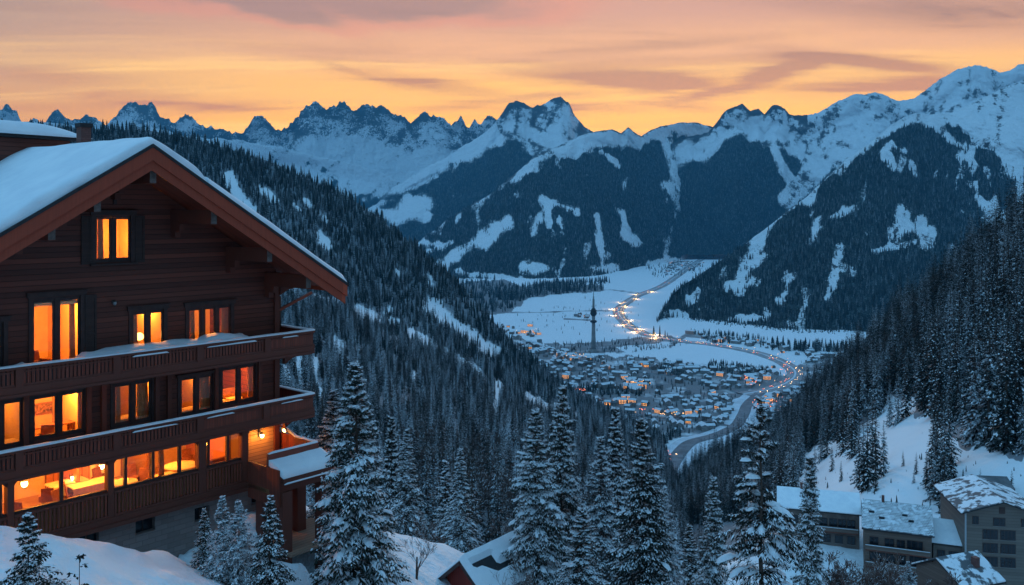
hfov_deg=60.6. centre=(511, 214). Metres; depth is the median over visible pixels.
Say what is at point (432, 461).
spruce tree
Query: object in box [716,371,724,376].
town house
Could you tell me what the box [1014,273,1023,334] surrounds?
spruce tree
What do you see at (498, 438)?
bare tree
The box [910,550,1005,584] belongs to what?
gabled house
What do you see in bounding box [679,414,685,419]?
town house
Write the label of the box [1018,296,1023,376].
spruce tree
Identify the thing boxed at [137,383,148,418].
curtain
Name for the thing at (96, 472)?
dining chair
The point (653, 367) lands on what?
town house
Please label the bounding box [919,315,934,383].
spruce tree
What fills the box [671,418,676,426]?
town house
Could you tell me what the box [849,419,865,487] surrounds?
spruce tree
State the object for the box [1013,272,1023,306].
spruce tree
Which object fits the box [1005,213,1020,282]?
spruce tree
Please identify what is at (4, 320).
window
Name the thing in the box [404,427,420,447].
bare tree
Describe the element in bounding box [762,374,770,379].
town house
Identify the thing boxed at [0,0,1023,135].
sky
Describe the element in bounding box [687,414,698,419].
town house
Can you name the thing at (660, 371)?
town house
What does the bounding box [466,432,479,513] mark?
spruce tree
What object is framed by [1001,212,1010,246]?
spruce tree
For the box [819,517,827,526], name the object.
window
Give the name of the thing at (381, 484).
spruce tree
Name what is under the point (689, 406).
town house
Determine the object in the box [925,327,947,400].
spruce tree
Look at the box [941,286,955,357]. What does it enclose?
spruce tree
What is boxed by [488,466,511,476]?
bare tree
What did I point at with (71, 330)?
curtain
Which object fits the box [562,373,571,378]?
town house
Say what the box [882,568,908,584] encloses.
bare tree
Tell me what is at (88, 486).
dining table
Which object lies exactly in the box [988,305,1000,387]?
spruce tree
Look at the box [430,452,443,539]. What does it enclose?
spruce tree
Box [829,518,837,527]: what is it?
window
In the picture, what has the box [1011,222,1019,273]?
spruce tree
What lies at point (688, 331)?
town house
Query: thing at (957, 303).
spruce tree
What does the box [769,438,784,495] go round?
spruce tree
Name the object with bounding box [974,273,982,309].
spruce tree
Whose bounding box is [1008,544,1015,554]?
window
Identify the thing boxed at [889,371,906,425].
spruce tree
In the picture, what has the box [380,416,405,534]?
spruce tree
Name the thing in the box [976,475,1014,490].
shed
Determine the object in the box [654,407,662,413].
town house
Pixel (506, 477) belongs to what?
bare tree
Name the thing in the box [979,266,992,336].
spruce tree
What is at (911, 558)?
window
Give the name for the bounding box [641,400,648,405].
town house
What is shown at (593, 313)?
tower
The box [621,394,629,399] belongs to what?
town house
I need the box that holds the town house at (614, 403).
[611,400,618,405]
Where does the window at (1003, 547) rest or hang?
in the gabled house at (986, 515)
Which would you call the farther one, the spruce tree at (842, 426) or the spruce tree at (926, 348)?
the spruce tree at (842, 426)
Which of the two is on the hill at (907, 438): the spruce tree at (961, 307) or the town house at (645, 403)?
the spruce tree at (961, 307)
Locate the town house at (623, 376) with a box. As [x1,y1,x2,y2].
[620,374,627,378]
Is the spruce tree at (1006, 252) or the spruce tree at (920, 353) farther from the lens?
the spruce tree at (920, 353)
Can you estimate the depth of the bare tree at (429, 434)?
429.75 m
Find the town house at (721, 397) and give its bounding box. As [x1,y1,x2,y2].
[719,395,727,399]
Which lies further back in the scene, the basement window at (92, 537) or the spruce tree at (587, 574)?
the spruce tree at (587, 574)
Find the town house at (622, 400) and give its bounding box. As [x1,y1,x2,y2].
[617,397,626,403]
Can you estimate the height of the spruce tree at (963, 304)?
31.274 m
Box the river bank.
[667,390,771,471]
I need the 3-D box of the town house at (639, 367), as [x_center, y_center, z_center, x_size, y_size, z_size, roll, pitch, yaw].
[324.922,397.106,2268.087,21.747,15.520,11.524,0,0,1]
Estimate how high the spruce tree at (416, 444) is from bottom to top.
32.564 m
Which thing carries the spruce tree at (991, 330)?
on the hill at (907, 438)
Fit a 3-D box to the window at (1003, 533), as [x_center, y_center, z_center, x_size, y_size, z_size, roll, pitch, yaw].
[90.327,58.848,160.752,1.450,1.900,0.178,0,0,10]
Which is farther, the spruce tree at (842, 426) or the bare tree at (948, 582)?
the spruce tree at (842, 426)
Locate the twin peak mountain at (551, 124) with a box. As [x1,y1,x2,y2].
[368,96,592,242]
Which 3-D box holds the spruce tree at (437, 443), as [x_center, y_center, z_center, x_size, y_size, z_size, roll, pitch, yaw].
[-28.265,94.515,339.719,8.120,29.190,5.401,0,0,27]
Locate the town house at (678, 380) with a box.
[675,377,683,383]
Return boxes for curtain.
[69,304,74,357]
[77,393,80,428]
[97,219,103,257]
[115,387,120,422]
[133,315,137,343]
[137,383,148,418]
[148,453,149,478]
[158,450,163,475]
[189,310,194,338]
[199,377,209,407]
[221,307,227,332]
[247,366,252,397]
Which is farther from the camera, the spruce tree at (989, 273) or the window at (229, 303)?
the spruce tree at (989, 273)
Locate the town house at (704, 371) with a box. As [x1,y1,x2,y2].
[700,369,709,373]
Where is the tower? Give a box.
[588,286,598,352]
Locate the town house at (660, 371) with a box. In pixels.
[658,369,664,373]
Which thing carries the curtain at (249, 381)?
hanging from the chalet
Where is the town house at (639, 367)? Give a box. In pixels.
[633,365,641,369]
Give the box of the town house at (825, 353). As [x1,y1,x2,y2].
[820,352,834,357]
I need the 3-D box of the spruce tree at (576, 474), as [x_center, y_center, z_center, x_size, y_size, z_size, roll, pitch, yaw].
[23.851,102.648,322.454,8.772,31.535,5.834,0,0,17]
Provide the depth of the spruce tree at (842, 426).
375.35 m
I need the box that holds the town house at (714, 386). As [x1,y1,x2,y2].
[710,384,718,389]
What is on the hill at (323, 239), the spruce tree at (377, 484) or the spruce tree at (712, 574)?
the spruce tree at (377, 484)
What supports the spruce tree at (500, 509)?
on the hill at (323, 239)
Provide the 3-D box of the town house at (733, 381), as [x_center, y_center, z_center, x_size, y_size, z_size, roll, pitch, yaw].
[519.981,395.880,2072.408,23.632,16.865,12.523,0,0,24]
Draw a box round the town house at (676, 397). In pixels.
[663,393,679,400]
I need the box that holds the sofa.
[210,456,224,463]
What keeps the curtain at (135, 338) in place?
hanging from the chalet
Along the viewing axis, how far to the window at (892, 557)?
166.25 m
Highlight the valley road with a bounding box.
[670,393,764,473]
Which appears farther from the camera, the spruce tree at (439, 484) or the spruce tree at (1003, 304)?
the spruce tree at (1003, 304)
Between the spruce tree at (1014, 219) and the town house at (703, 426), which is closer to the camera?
the spruce tree at (1014, 219)
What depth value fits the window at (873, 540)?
167.31 m
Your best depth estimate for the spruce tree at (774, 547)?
45.82 m
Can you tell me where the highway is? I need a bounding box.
[613,257,803,394]
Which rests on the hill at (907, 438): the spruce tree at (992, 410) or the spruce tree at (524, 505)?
the spruce tree at (992, 410)
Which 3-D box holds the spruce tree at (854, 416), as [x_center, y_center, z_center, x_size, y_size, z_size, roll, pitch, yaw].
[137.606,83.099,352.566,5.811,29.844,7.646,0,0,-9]
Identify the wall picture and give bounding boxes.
[35,401,52,415]
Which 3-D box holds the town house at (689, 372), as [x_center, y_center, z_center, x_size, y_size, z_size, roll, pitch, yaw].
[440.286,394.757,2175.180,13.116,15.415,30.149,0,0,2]
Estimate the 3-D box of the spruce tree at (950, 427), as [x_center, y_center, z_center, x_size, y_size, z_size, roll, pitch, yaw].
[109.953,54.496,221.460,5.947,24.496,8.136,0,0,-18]
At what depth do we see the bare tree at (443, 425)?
488.38 m
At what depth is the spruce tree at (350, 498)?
34.32 m
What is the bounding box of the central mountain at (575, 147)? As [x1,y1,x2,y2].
[418,122,726,278]
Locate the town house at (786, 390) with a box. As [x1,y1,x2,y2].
[783,389,790,393]
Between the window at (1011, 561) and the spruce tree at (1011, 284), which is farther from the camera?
the spruce tree at (1011, 284)
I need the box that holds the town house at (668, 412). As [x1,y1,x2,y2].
[665,409,672,415]
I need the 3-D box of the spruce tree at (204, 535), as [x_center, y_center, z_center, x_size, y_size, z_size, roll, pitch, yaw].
[-10.899,11.724,31.031,1.579,2.699,1.181,0,0,63]
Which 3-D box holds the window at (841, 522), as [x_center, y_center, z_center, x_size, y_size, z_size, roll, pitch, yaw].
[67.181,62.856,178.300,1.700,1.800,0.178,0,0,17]
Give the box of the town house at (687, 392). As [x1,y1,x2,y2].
[684,390,691,394]
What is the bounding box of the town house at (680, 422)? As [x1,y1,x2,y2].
[677,419,683,428]
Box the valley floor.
[459,256,868,456]
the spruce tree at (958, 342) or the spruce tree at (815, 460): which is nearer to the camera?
the spruce tree at (958, 342)
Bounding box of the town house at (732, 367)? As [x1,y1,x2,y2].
[726,365,734,370]
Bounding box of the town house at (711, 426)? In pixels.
[705,423,715,429]
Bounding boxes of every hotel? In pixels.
[777,482,860,548]
[861,495,934,578]
[932,518,961,557]
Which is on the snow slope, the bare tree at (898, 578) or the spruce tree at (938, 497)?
the bare tree at (898, 578)
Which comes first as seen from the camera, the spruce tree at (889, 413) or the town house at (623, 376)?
the spruce tree at (889, 413)
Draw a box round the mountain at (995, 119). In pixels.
[658,80,1023,331]
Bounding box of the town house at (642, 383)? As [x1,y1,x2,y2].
[637,382,646,388]
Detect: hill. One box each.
[69,127,651,543]
[691,374,1023,567]
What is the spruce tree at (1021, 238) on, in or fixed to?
on the hill at (907, 438)
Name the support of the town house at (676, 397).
on the valley floor
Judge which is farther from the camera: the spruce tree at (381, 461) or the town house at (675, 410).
the town house at (675, 410)
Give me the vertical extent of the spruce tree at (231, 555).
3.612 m
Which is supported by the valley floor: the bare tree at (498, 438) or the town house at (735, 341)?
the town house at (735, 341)
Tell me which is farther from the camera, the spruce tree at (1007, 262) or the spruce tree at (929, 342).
the spruce tree at (1007, 262)
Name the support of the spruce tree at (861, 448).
on the hill at (907, 438)
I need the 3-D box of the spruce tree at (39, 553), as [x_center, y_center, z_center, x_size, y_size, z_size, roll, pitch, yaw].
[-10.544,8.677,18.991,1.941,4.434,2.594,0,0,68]
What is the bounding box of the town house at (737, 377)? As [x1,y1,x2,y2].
[733,375,740,379]
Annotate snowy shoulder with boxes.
[33,121,401,208]
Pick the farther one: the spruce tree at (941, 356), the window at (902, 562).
the spruce tree at (941, 356)
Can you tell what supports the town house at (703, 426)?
on the valley floor
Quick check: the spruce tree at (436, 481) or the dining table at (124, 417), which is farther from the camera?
the spruce tree at (436, 481)
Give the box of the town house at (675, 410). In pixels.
[669,408,678,413]
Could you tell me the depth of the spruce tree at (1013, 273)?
337.47 m
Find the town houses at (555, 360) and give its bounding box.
[501,260,843,411]
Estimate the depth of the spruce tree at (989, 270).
344.75 m
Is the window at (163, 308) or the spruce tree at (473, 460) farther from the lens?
the spruce tree at (473, 460)
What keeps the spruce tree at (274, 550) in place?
on the snow slope
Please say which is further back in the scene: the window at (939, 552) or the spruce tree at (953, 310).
the spruce tree at (953, 310)
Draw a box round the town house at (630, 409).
[625,408,635,413]
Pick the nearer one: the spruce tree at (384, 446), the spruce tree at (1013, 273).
the spruce tree at (384, 446)
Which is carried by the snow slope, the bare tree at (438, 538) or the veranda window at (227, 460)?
the bare tree at (438, 538)
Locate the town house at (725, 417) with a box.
[721,414,729,419]
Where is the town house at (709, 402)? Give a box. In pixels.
[705,399,714,405]
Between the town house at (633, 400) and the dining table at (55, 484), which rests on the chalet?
the dining table at (55, 484)
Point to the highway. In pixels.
(790, 374)
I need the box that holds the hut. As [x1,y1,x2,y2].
[437,531,532,584]
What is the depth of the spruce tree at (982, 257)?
415.20 m
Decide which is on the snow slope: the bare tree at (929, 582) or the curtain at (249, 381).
the bare tree at (929, 582)
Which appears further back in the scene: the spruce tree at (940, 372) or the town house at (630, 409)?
the town house at (630, 409)
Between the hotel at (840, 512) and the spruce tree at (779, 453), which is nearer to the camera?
the hotel at (840, 512)
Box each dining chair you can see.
[14,502,22,510]
[34,350,50,361]
[37,424,53,435]
[39,487,53,503]
[51,488,58,501]
[63,481,79,497]
[91,466,103,478]
[127,462,138,477]
[135,468,147,480]
[181,448,194,460]
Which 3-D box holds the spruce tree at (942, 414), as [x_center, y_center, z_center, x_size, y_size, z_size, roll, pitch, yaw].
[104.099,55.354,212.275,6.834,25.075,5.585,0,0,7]
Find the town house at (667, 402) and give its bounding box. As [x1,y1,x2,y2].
[663,398,671,406]
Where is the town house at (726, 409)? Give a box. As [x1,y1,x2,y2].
[719,407,731,414]
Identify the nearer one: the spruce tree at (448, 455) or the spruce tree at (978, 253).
the spruce tree at (448, 455)
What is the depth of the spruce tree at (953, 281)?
417.52 m
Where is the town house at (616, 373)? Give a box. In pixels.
[613,370,626,376]
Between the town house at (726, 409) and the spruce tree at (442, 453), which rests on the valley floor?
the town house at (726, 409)
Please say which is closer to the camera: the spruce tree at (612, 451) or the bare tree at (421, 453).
the spruce tree at (612, 451)
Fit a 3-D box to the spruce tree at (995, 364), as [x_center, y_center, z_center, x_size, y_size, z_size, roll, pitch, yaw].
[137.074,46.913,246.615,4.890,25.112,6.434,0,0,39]
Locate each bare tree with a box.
[393,510,446,579]
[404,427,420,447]
[419,447,429,468]
[420,421,435,435]
[423,428,438,445]
[429,525,477,545]
[431,420,445,430]
[439,442,454,454]
[441,452,456,470]
[462,449,480,467]
[469,457,484,473]
[470,442,485,456]
[476,475,491,505]
[476,487,490,505]
[477,471,494,507]
[482,453,491,471]
[482,491,496,511]
[484,446,500,455]
[484,470,501,494]
[486,462,502,472]
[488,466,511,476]
[489,514,516,540]
[490,482,516,515]
[492,456,510,469]
[492,470,513,504]
[493,435,505,445]
[496,566,526,584]
[501,473,515,507]
[502,550,546,584]
[503,480,519,518]
[504,487,519,517]
[798,559,861,584]
[814,550,857,584]
[831,561,861,581]
[849,571,885,584]
[854,551,918,581]
[856,561,904,584]
[866,550,927,584]
[866,558,917,584]
[868,556,905,584]
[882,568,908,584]
[922,578,934,584]
[932,571,961,584]
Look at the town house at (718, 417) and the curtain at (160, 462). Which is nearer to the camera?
the curtain at (160, 462)
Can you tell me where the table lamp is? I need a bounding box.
[137,333,143,342]
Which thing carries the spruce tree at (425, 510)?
on the hill at (323, 239)
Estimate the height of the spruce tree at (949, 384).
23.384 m
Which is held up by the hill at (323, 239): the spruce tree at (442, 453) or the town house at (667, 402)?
the spruce tree at (442, 453)
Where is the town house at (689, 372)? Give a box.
[686,370,692,376]
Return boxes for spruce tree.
[0,512,71,584]
[31,558,51,584]
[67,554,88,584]
[190,508,214,573]
[197,495,242,584]
[207,499,265,584]
[242,495,300,584]
[303,418,310,437]
[306,389,349,518]
[306,483,314,508]
[308,361,411,584]
[309,404,319,446]
[316,393,325,445]
[316,403,320,436]
[370,444,382,507]
[376,437,383,493]
[379,438,385,490]
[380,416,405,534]
[382,428,388,491]
[388,424,403,501]
[389,428,427,538]
[408,462,429,540]
[409,434,424,537]
[410,411,422,483]
[419,442,434,540]
[420,424,435,520]
[420,447,435,527]
[427,472,437,539]
[428,435,440,495]
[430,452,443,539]
[432,449,442,512]
[432,460,454,542]
[434,422,440,484]
[436,431,442,485]
[438,431,446,476]
[441,448,480,552]
[444,430,452,472]
[444,446,457,509]
[462,460,479,540]
[464,433,476,530]
[465,449,483,546]
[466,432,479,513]
[466,458,482,544]
[467,457,481,542]
[484,449,506,539]
[487,450,502,540]
[489,471,504,538]
[493,469,503,519]
[499,408,569,584]
[512,440,519,483]
[514,443,532,542]
[533,385,595,574]
[556,507,608,584]
[570,451,579,511]
[578,436,629,584]
[597,407,633,582]
[606,418,679,584]
[646,485,687,584]
[677,524,701,584]
[691,476,734,584]
[714,395,812,584]
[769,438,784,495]
[771,442,782,499]
[773,452,784,517]
[781,439,792,486]
[782,440,791,479]
[785,431,792,466]
[787,437,799,485]
[787,456,833,584]
[788,450,798,486]
[790,426,802,487]
[813,444,817,473]
[815,425,824,464]
[821,418,832,458]
[829,448,834,471]
[835,406,848,456]
[838,369,863,440]
[839,463,843,481]
[842,370,852,433]
[842,400,857,459]
[846,375,858,434]
[848,385,860,450]
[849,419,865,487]
[854,414,872,473]
[856,411,874,492]
[860,348,881,413]
[866,354,885,418]
[866,398,879,466]
[869,328,875,362]
[869,407,884,482]
[872,463,878,492]
[878,420,888,473]
[885,381,893,426]
[887,313,898,367]
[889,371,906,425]
[899,357,913,421]
[901,561,915,584]
[910,343,924,409]
[914,309,926,388]
[914,452,918,474]
[916,318,928,373]
[917,341,932,402]
[919,314,933,385]
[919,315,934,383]
[919,410,936,492]
[920,303,948,398]
[920,309,945,417]
[921,319,931,381]
[922,303,940,392]
[923,430,940,501]
[923,450,928,484]
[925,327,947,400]
[926,390,941,464]
[927,336,947,415]
[927,392,957,477]
[928,411,943,495]
[930,346,946,423]
[932,345,944,403]
[933,408,954,508]
[935,331,954,412]
[935,468,945,513]
[938,313,947,363]
[938,383,961,467]
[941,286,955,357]
[942,286,961,372]
[942,313,962,410]
[943,355,955,416]
[945,306,969,385]
[945,326,967,423]
[947,434,956,479]
[949,269,955,312]
[950,306,965,366]
[951,275,964,353]
[952,267,964,322]
[953,334,964,406]
[954,301,966,344]
[957,370,977,439]
[958,305,982,408]
[958,326,986,447]
[959,356,973,416]
[960,286,965,333]
[961,297,973,370]
[962,276,971,345]
[963,243,971,283]
[963,253,972,301]
[963,279,980,346]
[963,293,972,347]
[966,266,978,326]
[969,309,985,379]
[972,255,982,303]
[972,296,985,363]
[973,232,981,289]
[973,261,987,331]
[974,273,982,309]
[975,278,995,369]
[977,330,995,421]
[978,282,994,351]
[979,236,984,275]
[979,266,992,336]
[980,274,1000,359]
[980,322,988,369]
[981,259,1004,352]
[982,246,997,312]
[982,247,998,301]
[983,321,1019,448]
[984,350,1004,420]
[987,194,1002,249]
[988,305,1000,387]
[989,217,1000,259]
[990,300,1003,361]
[991,217,1005,269]
[991,220,1000,274]
[991,306,1009,394]
[991,316,1002,389]
[992,235,1000,284]
[993,339,1002,405]
[994,229,1007,301]
[994,245,1010,333]
[995,219,1008,285]
[998,224,1010,273]
[998,226,1014,302]
[998,272,1008,333]
[998,299,1022,408]
[999,271,1018,374]
[1000,209,1012,247]
[1000,249,1017,326]
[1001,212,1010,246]
[1002,224,1012,301]
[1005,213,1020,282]
[1005,242,1023,299]
[1005,267,1023,374]
[1006,214,1023,287]
[1007,233,1016,289]
[1008,204,1018,247]
[1008,235,1023,307]
[1009,194,1020,245]
[1009,216,1021,285]
[1010,192,1018,233]
[1010,227,1023,287]
[1010,342,1020,407]
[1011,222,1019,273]
[1012,248,1023,328]
[1012,285,1023,354]
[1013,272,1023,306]
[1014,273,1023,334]
[1014,385,1023,455]
[1015,194,1023,241]
[1017,323,1023,386]
[1017,325,1023,390]
[1018,182,1023,230]
[1018,278,1023,324]
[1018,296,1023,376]
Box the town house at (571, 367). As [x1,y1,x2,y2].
[568,364,576,370]
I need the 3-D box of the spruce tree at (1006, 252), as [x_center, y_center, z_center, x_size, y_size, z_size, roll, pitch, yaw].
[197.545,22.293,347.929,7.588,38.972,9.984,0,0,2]
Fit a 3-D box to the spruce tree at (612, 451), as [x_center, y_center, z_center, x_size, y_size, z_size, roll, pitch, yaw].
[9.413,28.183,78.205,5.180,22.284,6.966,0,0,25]
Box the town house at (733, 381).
[726,378,736,384]
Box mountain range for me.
[0,101,496,182]
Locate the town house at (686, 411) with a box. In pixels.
[682,409,691,414]
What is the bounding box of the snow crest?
[670,64,1023,254]
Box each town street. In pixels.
[538,361,782,405]
[625,414,731,425]
[685,395,749,416]
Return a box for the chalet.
[0,120,348,580]
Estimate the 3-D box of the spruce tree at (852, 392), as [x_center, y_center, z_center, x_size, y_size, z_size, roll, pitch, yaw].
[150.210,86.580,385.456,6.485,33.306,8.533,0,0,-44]
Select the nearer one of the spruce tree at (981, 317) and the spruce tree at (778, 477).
the spruce tree at (981, 317)
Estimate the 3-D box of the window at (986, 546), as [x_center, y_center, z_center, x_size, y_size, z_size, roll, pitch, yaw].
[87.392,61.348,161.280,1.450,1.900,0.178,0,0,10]
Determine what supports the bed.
on the chalet
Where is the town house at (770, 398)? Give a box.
[763,396,772,401]
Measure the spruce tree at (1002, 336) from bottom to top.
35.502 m
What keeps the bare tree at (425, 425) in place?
on the hill at (323, 239)
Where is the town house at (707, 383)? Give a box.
[705,381,713,386]
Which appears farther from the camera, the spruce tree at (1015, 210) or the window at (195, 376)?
the spruce tree at (1015, 210)
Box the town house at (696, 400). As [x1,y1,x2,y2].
[690,398,699,403]
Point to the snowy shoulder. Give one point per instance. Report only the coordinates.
(361, 180)
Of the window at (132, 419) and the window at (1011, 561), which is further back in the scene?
the window at (1011, 561)
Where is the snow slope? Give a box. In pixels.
[0,479,863,584]
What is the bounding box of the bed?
[223,387,242,401]
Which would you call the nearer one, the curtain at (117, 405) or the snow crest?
the curtain at (117, 405)
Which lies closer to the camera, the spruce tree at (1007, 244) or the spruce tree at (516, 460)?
the spruce tree at (516, 460)
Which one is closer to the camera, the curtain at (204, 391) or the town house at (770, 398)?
the curtain at (204, 391)
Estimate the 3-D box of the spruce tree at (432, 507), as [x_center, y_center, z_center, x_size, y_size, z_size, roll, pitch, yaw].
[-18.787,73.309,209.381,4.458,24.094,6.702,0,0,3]
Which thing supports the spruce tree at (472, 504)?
on the hill at (323, 239)
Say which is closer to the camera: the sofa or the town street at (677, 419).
the sofa
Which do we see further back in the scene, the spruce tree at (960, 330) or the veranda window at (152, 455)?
the spruce tree at (960, 330)
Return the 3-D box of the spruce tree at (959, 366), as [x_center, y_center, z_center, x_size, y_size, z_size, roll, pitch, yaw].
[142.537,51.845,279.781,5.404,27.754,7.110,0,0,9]
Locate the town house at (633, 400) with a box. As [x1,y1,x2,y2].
[628,398,637,402]
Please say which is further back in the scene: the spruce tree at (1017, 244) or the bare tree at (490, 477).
the spruce tree at (1017, 244)
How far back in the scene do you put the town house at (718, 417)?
1682.32 m
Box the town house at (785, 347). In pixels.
[779,345,788,350]
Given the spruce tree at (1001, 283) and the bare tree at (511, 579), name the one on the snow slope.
the bare tree at (511, 579)
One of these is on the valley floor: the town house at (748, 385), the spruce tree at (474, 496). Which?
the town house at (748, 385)
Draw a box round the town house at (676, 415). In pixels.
[672,412,680,417]
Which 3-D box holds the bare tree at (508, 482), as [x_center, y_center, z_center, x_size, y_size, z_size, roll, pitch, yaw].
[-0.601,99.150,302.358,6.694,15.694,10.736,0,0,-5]
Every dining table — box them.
[5,438,18,443]
[35,420,74,429]
[44,476,87,495]
[66,476,114,497]
[115,413,148,422]
[182,406,209,412]
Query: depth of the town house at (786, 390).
1941.18 m
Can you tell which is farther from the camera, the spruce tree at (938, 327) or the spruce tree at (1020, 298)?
the spruce tree at (938, 327)
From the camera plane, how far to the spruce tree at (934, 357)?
292.91 m
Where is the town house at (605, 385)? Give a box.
[598,381,613,389]
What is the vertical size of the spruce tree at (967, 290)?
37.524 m
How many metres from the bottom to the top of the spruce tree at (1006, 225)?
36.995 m
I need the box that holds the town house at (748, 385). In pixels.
[744,383,752,387]
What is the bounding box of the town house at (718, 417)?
[716,415,721,422]
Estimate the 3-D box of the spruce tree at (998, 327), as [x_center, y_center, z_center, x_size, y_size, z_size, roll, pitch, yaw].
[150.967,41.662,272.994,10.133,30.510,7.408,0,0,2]
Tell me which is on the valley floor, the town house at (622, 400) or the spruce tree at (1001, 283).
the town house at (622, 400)
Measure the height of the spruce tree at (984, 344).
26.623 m
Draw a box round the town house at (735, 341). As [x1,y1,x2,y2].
[730,339,740,343]
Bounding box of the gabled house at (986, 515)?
[933,474,1023,584]
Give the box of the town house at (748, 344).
[746,341,751,346]
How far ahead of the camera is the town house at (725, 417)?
1707.18 m
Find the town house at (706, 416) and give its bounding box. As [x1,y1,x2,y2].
[701,413,711,420]
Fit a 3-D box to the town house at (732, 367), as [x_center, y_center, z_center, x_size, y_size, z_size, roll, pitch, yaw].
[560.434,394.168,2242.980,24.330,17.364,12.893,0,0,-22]
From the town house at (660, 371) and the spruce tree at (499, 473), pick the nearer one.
the spruce tree at (499, 473)
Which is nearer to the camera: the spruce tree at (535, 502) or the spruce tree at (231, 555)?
the spruce tree at (231, 555)
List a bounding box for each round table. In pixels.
[114,478,137,486]
[164,460,194,470]
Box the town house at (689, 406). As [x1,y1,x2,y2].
[684,405,694,409]
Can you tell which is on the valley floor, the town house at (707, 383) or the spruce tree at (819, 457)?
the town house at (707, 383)
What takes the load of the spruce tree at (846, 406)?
on the hill at (907, 438)
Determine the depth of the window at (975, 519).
161.65 m
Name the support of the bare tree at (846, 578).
on the snow slope
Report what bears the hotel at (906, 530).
on the snow slope
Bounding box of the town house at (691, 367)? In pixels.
[684,365,699,371]
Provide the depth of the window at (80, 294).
34.26 m
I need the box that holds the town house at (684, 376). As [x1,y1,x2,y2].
[681,374,688,379]
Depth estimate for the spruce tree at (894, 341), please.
468.43 m
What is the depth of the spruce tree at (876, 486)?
224.66 m
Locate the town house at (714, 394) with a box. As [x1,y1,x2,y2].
[708,392,718,398]
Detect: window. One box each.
[0,316,11,366]
[0,397,22,450]
[0,485,5,517]
[14,472,106,513]
[25,289,88,362]
[29,388,85,443]
[78,533,95,540]
[89,210,137,265]
[109,378,153,429]
[114,446,196,489]
[126,303,170,343]
[136,517,155,536]
[175,370,214,417]
[183,299,237,338]
[195,506,209,523]
[206,436,240,467]
[219,362,257,407]
[251,498,255,505]
[790,514,798,523]
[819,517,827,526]
[822,534,830,542]
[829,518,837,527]
[834,535,842,543]
[838,519,846,528]
[847,520,855,529]
[847,536,855,545]
[869,536,878,545]
[869,551,878,561]
[878,552,885,562]
[884,538,893,547]
[886,553,894,563]
[897,539,904,548]
[897,555,905,565]
[907,540,914,549]
[909,556,917,566]
[913,541,922,550]
[937,549,944,556]
[972,516,978,524]
[982,543,990,553]
[983,529,990,539]
[990,529,998,540]
[990,543,997,553]
[990,557,998,567]
[993,518,1004,526]
[1000,530,1008,540]
[1000,544,1007,554]
[1000,557,1007,567]
[1008,530,1015,541]
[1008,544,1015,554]
[1008,558,1015,568]
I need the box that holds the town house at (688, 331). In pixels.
[685,329,695,334]
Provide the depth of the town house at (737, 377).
2116.97 m
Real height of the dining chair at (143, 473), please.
0.983 m
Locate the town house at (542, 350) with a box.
[538,348,545,353]
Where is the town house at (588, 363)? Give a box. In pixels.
[582,361,592,365]
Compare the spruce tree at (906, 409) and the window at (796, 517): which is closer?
the window at (796, 517)
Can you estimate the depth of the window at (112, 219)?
35.97 m
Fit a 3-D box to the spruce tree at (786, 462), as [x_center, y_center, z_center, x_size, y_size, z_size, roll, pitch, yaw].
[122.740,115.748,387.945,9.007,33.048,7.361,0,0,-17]
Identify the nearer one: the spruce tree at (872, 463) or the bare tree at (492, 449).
the spruce tree at (872, 463)
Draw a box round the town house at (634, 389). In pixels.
[630,386,640,393]
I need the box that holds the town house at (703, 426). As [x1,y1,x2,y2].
[698,421,707,430]
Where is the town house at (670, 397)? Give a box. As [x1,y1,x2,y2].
[661,395,672,401]
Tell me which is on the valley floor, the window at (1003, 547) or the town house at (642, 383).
the town house at (642, 383)
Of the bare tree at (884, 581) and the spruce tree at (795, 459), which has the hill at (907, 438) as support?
the spruce tree at (795, 459)
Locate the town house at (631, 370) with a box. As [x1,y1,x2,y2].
[629,368,638,373]
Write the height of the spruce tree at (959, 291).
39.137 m
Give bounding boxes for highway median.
[618,257,795,394]
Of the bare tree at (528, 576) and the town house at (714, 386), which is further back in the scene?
the town house at (714, 386)
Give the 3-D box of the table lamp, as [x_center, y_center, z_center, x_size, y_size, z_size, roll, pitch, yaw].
[-16.044,5.358,37.733,0.332,0.540,0.340,0,0,40]
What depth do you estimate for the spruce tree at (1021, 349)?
251.16 m
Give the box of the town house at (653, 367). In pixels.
[650,364,656,369]
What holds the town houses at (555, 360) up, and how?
on the valley floor
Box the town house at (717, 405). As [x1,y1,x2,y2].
[714,403,722,408]
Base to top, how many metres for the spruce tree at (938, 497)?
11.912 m
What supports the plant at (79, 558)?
on the snow slope
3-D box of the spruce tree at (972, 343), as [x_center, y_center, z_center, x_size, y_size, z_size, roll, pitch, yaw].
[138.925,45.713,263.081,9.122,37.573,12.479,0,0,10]
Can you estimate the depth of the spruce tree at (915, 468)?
223.49 m
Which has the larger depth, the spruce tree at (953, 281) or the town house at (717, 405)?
the town house at (717, 405)

